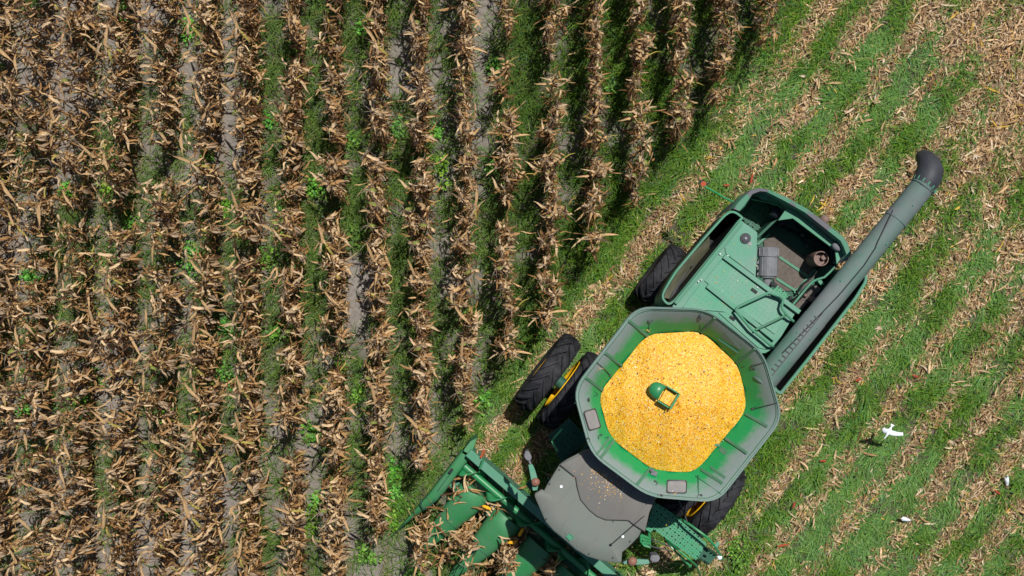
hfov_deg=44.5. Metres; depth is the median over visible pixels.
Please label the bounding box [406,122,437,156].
corn plant
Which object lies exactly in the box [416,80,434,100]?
corn plant
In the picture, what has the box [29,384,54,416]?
weed
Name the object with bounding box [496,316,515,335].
corn plant
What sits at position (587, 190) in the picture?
corn plant
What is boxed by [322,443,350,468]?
corn plant
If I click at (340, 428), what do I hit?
corn plant
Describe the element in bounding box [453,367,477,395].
corn plant
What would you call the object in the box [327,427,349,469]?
corn plant
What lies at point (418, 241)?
corn plant
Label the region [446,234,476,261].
corn plant
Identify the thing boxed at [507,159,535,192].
corn plant
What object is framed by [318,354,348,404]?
corn plant
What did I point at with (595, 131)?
corn plant
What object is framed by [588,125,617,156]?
corn plant
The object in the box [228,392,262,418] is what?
corn plant
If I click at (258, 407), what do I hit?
corn plant
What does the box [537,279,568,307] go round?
corn plant
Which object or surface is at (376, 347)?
corn plant
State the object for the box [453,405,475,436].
corn plant
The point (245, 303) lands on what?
corn plant
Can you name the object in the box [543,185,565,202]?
corn plant
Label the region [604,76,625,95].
weed
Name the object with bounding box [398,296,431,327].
corn plant
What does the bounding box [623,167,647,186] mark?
corn plant
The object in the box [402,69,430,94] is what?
corn plant
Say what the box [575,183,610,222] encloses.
corn plant
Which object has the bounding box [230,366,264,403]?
corn plant
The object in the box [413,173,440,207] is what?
corn plant
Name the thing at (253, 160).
corn plant
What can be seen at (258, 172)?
corn plant
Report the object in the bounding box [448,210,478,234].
corn plant
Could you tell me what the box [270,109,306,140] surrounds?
corn plant
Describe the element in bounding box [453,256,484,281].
corn plant
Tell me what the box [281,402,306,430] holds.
corn plant
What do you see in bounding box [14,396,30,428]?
weed
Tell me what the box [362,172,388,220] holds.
corn plant
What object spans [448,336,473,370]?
corn plant
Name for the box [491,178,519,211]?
corn plant
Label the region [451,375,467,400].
corn plant
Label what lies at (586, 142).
corn plant
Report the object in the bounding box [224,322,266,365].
corn plant
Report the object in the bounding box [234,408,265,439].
corn plant
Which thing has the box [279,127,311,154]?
corn plant
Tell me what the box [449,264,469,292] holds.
corn plant
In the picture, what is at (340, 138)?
corn plant
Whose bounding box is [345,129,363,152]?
weed
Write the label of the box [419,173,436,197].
corn plant
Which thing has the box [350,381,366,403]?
weed
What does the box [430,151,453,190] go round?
weed
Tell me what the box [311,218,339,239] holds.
corn plant
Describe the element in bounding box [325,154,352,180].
corn plant
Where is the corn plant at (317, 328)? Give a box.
[306,311,349,336]
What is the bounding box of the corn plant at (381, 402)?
[364,384,391,414]
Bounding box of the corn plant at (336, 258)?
[326,249,353,276]
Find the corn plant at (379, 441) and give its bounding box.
[367,423,393,454]
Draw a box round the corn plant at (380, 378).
[364,364,395,394]
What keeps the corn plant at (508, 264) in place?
on the ground at (360, 280)
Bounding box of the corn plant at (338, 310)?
[325,294,352,318]
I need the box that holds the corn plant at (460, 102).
[456,85,473,112]
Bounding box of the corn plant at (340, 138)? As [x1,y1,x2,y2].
[326,119,349,147]
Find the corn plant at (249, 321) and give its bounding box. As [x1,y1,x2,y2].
[220,310,269,328]
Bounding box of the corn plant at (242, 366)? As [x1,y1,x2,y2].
[230,352,264,377]
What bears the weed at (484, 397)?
on the ground at (360, 280)
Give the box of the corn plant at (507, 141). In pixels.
[488,125,528,155]
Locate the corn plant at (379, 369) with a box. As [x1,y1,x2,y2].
[359,358,390,389]
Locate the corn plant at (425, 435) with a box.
[414,412,440,447]
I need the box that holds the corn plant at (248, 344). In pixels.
[228,329,266,351]
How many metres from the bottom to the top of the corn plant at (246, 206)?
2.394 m
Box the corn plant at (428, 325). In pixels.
[409,313,441,342]
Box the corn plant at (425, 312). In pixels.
[413,305,433,322]
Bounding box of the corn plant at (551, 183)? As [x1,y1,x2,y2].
[543,174,561,198]
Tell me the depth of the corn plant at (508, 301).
21.69 m
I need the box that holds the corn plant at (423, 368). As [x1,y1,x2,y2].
[413,347,438,377]
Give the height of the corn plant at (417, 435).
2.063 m
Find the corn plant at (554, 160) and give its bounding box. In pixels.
[550,144,573,175]
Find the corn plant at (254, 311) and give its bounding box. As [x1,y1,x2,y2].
[230,302,264,330]
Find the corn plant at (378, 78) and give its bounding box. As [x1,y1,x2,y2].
[362,52,391,99]
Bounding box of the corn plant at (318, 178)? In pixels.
[309,168,350,198]
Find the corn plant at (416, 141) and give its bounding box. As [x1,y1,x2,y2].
[407,127,434,150]
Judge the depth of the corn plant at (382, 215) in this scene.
21.27 m
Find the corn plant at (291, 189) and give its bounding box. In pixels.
[281,179,308,195]
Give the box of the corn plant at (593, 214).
[582,206,601,228]
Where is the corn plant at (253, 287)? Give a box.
[221,267,275,301]
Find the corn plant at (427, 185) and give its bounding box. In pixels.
[410,176,442,192]
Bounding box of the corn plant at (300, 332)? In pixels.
[273,321,313,345]
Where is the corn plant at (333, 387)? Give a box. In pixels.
[310,366,352,409]
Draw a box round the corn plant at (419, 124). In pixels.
[406,112,435,144]
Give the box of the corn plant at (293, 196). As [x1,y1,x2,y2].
[262,187,316,210]
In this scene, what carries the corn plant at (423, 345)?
on the ground at (360, 280)
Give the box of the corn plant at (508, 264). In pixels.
[494,253,515,275]
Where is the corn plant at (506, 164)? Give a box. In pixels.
[503,149,518,173]
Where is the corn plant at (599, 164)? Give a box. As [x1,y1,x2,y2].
[584,155,612,174]
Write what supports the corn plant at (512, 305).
on the ground at (360, 280)
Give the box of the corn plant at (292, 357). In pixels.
[280,344,309,375]
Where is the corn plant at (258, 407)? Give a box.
[242,392,267,421]
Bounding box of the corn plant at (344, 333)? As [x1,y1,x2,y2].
[334,321,355,343]
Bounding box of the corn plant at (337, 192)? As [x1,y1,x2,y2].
[329,178,349,205]
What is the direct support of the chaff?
on the combine harvester
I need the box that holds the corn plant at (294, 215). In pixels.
[279,202,306,233]
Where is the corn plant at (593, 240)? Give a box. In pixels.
[587,229,609,245]
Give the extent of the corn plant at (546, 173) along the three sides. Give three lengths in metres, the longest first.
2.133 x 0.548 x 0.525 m
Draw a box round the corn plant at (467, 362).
[458,344,478,382]
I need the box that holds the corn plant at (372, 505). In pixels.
[364,480,391,523]
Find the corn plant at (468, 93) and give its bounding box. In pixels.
[452,80,473,104]
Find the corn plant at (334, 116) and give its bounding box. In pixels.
[322,101,348,134]
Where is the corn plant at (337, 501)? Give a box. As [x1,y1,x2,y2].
[332,471,355,508]
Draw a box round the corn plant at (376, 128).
[362,120,392,148]
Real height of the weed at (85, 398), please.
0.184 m
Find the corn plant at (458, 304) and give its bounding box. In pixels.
[446,293,470,325]
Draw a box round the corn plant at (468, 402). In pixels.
[455,389,483,413]
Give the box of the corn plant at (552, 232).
[521,215,571,248]
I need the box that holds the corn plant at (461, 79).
[448,71,474,96]
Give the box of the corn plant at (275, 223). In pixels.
[261,210,309,249]
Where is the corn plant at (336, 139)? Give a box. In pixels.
[322,122,350,153]
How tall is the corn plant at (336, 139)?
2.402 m
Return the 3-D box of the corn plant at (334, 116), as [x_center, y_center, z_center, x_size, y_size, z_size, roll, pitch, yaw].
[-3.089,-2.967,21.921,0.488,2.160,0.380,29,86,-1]
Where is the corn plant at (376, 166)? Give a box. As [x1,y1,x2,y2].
[356,160,392,186]
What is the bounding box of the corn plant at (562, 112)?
[547,95,569,124]
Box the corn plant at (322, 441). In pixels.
[306,414,347,448]
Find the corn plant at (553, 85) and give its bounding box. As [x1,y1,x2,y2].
[535,71,573,102]
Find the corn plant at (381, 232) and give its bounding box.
[362,211,391,247]
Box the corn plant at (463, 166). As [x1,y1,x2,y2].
[452,143,472,185]
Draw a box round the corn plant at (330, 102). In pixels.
[319,89,346,122]
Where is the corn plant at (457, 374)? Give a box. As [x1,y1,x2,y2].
[448,366,474,388]
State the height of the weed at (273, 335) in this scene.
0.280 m
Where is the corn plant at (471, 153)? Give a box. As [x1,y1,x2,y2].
[461,143,478,167]
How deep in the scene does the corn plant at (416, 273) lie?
21.39 m
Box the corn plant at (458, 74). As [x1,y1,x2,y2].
[449,52,473,84]
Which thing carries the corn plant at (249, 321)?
on the ground at (360, 280)
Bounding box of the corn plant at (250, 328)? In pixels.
[236,318,264,346]
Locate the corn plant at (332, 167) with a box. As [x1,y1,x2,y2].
[318,150,349,176]
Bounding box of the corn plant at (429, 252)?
[412,240,433,264]
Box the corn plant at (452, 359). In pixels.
[443,353,471,371]
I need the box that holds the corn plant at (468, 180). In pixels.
[458,168,482,194]
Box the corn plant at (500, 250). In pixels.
[494,236,514,263]
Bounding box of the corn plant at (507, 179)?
[500,165,520,192]
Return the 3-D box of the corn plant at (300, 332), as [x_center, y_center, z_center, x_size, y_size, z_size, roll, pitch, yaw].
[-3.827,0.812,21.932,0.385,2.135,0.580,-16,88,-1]
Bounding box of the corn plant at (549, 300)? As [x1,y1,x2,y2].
[539,291,562,307]
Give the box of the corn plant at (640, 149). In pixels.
[628,137,654,168]
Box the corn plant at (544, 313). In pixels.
[523,300,565,327]
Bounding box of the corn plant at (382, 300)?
[364,288,392,309]
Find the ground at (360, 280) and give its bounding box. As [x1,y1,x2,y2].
[0,0,1023,575]
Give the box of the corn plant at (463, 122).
[446,102,478,145]
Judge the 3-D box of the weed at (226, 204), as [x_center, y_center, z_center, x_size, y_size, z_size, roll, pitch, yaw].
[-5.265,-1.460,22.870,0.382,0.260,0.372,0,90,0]
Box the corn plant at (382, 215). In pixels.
[357,191,390,228]
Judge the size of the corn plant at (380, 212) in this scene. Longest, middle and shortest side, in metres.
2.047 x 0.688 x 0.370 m
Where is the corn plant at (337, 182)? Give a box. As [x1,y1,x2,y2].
[317,171,352,191]
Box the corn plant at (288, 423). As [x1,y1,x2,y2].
[269,407,309,435]
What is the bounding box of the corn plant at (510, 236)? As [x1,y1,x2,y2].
[497,224,519,243]
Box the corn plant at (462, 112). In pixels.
[454,100,471,130]
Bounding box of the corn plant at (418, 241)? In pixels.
[399,232,438,257]
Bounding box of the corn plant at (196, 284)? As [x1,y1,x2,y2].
[182,273,227,299]
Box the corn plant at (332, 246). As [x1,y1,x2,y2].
[308,219,349,258]
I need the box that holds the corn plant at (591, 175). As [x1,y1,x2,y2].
[575,162,619,195]
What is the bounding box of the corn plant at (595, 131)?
[584,117,604,139]
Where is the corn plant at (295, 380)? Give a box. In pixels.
[279,369,306,390]
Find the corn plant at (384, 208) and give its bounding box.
[369,183,395,223]
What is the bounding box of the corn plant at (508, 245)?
[494,235,516,263]
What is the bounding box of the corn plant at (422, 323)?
[405,311,433,334]
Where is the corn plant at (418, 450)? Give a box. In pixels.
[406,435,431,468]
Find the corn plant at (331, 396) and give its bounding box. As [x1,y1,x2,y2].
[311,381,351,414]
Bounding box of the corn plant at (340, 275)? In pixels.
[327,253,351,282]
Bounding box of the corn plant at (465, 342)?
[456,315,480,355]
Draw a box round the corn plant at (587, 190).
[582,176,605,196]
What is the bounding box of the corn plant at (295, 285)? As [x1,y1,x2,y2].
[275,264,312,303]
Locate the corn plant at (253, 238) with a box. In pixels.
[224,216,267,252]
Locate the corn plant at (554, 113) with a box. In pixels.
[539,98,569,138]
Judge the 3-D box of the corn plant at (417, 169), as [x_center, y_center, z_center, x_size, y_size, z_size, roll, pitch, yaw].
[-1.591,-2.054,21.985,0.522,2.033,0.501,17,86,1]
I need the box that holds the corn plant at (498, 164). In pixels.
[478,150,519,177]
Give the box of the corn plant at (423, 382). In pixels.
[409,365,438,394]
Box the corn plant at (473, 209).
[460,181,484,222]
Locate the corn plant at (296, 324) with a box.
[280,311,304,331]
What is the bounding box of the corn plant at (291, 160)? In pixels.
[275,138,302,178]
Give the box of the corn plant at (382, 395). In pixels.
[363,376,398,407]
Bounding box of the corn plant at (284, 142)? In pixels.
[276,131,305,156]
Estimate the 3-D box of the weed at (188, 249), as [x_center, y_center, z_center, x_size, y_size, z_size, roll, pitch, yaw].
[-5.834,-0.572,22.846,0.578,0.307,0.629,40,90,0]
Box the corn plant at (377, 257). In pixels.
[360,249,393,273]
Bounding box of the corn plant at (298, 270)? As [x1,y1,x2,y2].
[272,258,308,295]
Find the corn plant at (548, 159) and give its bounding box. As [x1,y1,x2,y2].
[531,144,558,173]
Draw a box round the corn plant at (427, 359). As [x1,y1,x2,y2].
[412,347,437,370]
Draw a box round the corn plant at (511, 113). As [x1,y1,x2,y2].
[499,101,524,122]
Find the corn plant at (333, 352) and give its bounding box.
[304,339,350,367]
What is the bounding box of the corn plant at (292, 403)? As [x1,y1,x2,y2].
[267,392,308,417]
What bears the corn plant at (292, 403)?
on the ground at (360, 280)
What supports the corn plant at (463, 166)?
on the ground at (360, 280)
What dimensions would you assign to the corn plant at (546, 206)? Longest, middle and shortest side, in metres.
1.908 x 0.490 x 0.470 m
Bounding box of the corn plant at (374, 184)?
[357,175,388,198]
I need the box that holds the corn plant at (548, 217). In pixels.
[540,191,561,234]
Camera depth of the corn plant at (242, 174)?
21.55 m
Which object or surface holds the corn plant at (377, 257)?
on the ground at (360, 280)
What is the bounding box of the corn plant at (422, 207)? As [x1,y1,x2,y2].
[417,194,439,222]
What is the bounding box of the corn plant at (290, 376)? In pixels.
[275,368,306,405]
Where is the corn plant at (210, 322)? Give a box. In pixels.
[179,313,230,338]
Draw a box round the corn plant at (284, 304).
[276,293,304,316]
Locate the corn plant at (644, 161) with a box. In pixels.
[624,142,654,173]
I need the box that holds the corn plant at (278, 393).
[266,379,303,397]
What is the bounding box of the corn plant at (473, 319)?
[460,301,482,333]
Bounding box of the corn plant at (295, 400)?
[273,386,311,436]
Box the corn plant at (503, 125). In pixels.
[486,110,514,137]
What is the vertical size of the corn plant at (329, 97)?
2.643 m
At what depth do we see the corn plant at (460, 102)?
21.66 m
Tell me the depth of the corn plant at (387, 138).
21.81 m
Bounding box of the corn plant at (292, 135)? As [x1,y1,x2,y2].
[269,113,303,147]
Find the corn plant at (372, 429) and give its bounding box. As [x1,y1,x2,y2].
[364,411,391,439]
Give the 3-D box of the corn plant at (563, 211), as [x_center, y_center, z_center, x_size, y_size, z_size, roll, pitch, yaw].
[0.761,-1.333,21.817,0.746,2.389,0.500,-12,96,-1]
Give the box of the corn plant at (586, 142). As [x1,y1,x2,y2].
[580,123,598,150]
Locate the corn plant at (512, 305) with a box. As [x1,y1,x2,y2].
[502,293,528,323]
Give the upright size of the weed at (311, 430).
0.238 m
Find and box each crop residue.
[4,0,1023,575]
[405,448,602,575]
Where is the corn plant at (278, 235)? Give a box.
[254,221,307,253]
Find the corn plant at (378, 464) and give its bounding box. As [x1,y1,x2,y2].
[359,450,387,480]
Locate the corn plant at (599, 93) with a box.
[584,83,610,117]
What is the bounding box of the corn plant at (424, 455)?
[410,443,431,474]
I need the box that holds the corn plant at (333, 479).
[315,462,350,497]
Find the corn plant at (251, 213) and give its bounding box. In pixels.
[227,202,262,225]
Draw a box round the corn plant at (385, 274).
[369,259,392,294]
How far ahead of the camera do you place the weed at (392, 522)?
22.83 m
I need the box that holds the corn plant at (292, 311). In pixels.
[279,300,311,328]
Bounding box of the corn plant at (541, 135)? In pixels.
[535,117,556,146]
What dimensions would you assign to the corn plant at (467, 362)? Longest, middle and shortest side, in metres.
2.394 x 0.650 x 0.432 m
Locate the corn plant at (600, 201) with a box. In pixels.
[584,187,609,212]
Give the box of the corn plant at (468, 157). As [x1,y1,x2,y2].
[461,144,478,171]
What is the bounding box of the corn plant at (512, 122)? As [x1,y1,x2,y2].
[505,111,521,139]
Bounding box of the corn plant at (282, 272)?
[264,260,304,293]
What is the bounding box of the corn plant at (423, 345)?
[411,324,434,357]
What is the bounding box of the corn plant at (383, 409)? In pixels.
[371,397,393,427]
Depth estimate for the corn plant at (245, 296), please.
21.61 m
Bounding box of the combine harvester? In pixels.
[392,150,943,575]
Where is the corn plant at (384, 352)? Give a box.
[367,336,402,361]
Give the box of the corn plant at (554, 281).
[545,264,566,290]
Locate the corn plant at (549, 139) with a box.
[537,122,560,150]
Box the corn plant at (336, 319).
[321,306,345,328]
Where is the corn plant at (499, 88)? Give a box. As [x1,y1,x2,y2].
[483,66,515,103]
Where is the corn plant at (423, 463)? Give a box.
[413,458,432,472]
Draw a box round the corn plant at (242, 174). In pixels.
[235,164,264,186]
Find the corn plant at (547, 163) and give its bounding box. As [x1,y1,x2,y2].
[527,147,558,194]
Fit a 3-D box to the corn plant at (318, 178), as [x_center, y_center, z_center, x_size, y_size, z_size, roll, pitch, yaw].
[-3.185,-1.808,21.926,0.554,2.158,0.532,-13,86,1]
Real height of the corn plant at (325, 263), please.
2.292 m
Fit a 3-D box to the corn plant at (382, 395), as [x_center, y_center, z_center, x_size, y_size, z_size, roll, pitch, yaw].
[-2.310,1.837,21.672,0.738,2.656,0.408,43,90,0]
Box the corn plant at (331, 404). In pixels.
[319,388,348,413]
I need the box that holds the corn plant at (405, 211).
[393,198,430,243]
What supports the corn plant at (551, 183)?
on the ground at (360, 280)
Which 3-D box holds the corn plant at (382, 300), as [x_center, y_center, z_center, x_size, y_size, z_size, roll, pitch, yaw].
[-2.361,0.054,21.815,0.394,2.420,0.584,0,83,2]
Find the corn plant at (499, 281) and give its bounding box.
[482,268,520,289]
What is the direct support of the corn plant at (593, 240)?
on the ground at (360, 280)
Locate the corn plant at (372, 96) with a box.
[353,80,408,117]
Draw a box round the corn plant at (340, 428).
[314,414,354,445]
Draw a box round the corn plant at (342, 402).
[331,391,357,416]
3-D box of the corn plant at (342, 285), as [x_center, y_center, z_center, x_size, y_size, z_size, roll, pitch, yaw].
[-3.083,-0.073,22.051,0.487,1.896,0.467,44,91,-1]
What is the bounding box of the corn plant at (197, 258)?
[184,245,218,277]
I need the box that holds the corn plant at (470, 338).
[459,329,482,349]
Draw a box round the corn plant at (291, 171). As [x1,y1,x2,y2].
[274,153,310,180]
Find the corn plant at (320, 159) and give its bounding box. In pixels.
[308,150,348,175]
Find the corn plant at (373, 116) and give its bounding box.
[361,102,394,147]
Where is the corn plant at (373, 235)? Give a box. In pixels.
[356,230,383,249]
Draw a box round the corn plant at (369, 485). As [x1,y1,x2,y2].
[360,468,385,501]
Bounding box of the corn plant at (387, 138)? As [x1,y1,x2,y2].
[373,120,397,157]
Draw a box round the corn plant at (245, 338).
[220,321,278,351]
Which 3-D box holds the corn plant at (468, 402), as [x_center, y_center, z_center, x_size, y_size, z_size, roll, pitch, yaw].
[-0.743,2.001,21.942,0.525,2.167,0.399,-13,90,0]
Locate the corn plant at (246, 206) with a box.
[231,190,268,221]
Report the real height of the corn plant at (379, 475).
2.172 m
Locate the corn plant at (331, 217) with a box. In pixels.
[321,207,346,234]
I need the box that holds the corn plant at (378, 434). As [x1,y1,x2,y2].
[362,421,407,445]
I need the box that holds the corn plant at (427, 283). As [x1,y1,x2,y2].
[417,273,432,296]
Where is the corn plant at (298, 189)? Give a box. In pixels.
[279,178,308,197]
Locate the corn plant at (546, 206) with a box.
[534,197,561,219]
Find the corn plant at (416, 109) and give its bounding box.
[398,83,441,124]
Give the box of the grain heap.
[601,332,744,471]
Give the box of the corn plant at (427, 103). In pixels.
[410,80,452,119]
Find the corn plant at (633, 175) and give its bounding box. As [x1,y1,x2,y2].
[621,159,639,193]
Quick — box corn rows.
[0,0,785,575]
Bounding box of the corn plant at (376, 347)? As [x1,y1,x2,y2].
[364,327,394,370]
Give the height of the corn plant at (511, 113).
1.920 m
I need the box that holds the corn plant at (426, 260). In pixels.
[411,247,439,272]
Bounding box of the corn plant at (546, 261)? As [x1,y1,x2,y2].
[535,249,555,268]
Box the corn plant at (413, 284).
[403,273,431,297]
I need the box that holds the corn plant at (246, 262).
[225,242,267,275]
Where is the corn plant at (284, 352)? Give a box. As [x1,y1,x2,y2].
[272,338,306,361]
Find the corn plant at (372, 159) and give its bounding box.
[358,150,398,177]
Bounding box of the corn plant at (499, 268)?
[485,255,515,282]
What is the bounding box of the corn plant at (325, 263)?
[311,250,357,271]
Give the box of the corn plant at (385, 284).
[367,276,394,295]
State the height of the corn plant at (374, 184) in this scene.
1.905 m
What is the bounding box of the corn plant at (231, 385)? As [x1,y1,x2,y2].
[220,374,270,401]
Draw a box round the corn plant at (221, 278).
[193,262,226,283]
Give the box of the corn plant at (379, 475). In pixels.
[370,462,392,492]
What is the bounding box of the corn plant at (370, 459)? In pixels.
[354,446,387,468]
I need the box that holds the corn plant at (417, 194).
[398,177,431,205]
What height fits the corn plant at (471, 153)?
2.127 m
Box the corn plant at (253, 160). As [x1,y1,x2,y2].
[223,142,265,177]
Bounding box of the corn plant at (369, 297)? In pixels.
[356,285,402,308]
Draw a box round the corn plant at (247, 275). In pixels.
[229,265,267,281]
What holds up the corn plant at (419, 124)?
on the ground at (360, 280)
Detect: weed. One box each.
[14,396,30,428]
[18,269,40,283]
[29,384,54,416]
[57,180,73,197]
[67,393,93,409]
[85,363,110,387]
[94,256,115,281]
[95,179,112,195]
[117,0,130,35]
[121,212,139,229]
[152,408,174,429]
[160,505,179,521]
[171,240,204,276]
[178,15,197,45]
[196,361,234,397]
[199,149,215,165]
[213,316,235,334]
[217,198,232,217]
[255,241,287,278]
[259,109,277,129]
[261,319,291,343]
[276,205,288,235]
[299,420,324,445]
[302,502,320,538]
[305,177,325,201]
[306,489,326,509]
[329,354,350,373]
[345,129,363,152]
[345,221,368,251]
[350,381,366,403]
[351,13,374,35]
[355,539,381,564]
[384,455,403,487]
[385,509,401,531]
[387,485,402,504]
[390,115,405,141]
[391,495,416,515]
[403,557,431,575]
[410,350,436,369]
[429,122,445,139]
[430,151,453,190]
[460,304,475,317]
[474,386,491,416]
[482,154,500,174]
[485,54,503,74]
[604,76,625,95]
[725,534,749,572]
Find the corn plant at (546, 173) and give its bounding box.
[525,161,560,186]
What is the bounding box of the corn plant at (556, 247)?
[534,224,561,257]
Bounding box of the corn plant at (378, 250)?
[365,237,393,269]
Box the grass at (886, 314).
[0,0,1023,575]
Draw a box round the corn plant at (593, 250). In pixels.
[584,236,603,263]
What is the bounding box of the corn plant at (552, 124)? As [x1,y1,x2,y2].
[539,114,575,144]
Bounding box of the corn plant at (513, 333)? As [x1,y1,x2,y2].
[494,323,518,343]
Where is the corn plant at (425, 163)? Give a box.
[410,142,447,176]
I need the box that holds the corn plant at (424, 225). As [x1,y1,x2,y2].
[417,210,439,241]
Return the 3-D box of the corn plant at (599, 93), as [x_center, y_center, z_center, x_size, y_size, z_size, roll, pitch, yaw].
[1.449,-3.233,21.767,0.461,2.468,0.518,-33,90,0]
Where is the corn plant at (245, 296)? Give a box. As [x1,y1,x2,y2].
[226,282,264,310]
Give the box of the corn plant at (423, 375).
[400,359,441,382]
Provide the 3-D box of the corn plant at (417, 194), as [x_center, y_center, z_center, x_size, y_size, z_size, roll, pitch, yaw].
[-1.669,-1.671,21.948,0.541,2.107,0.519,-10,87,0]
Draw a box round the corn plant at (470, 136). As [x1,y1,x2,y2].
[457,109,477,149]
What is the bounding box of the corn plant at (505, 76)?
[497,52,518,85]
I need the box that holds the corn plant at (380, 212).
[368,195,393,228]
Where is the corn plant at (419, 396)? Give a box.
[408,379,433,412]
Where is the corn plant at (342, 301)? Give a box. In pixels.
[326,290,345,315]
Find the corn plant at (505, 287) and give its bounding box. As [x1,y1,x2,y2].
[496,273,518,296]
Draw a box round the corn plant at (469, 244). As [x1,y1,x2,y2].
[448,227,479,263]
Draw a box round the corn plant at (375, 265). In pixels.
[361,242,389,281]
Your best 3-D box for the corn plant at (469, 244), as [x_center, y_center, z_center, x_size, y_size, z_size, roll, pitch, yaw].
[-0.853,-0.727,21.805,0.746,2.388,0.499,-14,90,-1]
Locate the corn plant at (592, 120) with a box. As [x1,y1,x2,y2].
[581,95,602,146]
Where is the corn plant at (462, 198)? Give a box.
[441,186,479,222]
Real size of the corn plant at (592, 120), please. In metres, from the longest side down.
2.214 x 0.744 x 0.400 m
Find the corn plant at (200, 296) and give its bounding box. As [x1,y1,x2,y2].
[184,286,228,316]
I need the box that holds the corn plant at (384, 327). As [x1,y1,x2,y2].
[370,316,396,345]
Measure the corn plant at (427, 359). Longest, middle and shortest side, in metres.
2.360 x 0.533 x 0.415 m
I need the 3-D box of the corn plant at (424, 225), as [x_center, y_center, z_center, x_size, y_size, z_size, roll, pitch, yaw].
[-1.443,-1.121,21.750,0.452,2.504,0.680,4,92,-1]
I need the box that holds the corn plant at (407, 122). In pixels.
[392,111,434,142]
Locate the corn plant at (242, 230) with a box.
[224,219,268,252]
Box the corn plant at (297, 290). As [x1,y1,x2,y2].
[271,276,320,303]
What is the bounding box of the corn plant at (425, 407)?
[399,386,442,417]
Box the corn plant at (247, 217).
[238,208,268,233]
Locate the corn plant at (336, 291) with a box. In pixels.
[318,280,347,306]
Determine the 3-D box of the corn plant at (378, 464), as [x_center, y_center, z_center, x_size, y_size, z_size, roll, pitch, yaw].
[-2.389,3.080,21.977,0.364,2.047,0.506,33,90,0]
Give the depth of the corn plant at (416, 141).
21.92 m
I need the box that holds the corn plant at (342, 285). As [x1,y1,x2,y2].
[329,268,353,298]
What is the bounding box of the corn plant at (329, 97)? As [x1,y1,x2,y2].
[315,85,350,124]
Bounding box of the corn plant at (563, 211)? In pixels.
[537,196,576,225]
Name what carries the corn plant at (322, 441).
on the ground at (360, 280)
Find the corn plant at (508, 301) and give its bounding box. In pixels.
[499,289,531,321]
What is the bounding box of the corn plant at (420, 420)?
[400,404,433,440]
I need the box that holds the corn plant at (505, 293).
[493,278,513,300]
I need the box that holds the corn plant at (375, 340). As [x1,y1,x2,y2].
[353,321,396,358]
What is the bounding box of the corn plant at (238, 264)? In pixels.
[218,250,269,288]
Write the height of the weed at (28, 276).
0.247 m
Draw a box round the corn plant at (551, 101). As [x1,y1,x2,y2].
[542,87,569,109]
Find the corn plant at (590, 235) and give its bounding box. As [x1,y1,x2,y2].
[572,220,616,247]
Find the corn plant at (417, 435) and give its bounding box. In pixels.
[412,420,430,448]
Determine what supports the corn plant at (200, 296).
on the ground at (360, 280)
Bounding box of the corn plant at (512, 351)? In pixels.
[488,336,530,363]
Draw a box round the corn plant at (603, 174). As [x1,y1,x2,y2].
[583,160,610,180]
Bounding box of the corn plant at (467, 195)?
[452,178,475,204]
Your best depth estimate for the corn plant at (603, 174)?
21.48 m
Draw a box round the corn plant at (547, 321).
[517,299,563,340]
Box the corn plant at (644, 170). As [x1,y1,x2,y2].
[625,153,652,189]
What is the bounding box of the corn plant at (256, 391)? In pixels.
[233,381,265,409]
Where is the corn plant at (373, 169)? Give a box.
[363,155,387,180]
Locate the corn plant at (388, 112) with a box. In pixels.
[368,100,391,125]
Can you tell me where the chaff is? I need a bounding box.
[574,244,757,507]
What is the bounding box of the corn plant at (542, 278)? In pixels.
[527,262,551,292]
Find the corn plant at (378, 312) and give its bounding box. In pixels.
[368,298,391,323]
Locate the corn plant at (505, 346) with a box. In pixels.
[495,326,517,361]
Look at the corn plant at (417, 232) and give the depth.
21.72 m
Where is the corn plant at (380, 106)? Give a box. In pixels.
[376,102,391,120]
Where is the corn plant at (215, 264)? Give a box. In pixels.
[190,249,222,275]
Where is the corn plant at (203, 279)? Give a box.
[198,261,224,304]
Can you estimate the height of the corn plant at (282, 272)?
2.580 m
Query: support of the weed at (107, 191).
on the ground at (360, 280)
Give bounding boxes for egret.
[882,423,902,439]
[900,516,910,520]
[1003,474,1008,485]
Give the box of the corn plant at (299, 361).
[277,349,311,369]
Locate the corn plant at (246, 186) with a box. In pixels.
[232,175,265,208]
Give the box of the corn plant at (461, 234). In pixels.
[453,224,472,250]
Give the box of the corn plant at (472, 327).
[458,309,482,334]
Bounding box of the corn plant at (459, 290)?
[442,281,474,301]
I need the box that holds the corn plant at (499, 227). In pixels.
[494,211,512,233]
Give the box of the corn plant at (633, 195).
[622,187,656,211]
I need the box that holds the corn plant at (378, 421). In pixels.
[359,408,396,436]
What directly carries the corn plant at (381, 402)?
on the ground at (360, 280)
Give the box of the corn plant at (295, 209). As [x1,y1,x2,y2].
[268,200,305,221]
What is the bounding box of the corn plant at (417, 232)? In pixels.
[401,213,430,241]
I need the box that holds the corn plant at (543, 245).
[527,228,572,260]
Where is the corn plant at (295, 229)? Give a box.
[270,216,310,240]
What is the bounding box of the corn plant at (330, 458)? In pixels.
[325,446,350,473]
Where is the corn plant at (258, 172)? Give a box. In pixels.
[238,162,263,184]
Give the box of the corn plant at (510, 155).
[499,145,518,170]
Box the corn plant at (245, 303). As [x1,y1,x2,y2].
[232,282,268,314]
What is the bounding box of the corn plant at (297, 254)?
[279,236,308,277]
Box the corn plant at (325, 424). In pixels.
[312,408,353,432]
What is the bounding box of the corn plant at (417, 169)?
[405,157,433,181]
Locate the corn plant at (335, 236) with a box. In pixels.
[328,224,352,247]
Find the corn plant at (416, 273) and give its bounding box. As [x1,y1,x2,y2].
[405,260,430,290]
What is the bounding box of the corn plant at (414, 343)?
[408,330,432,356]

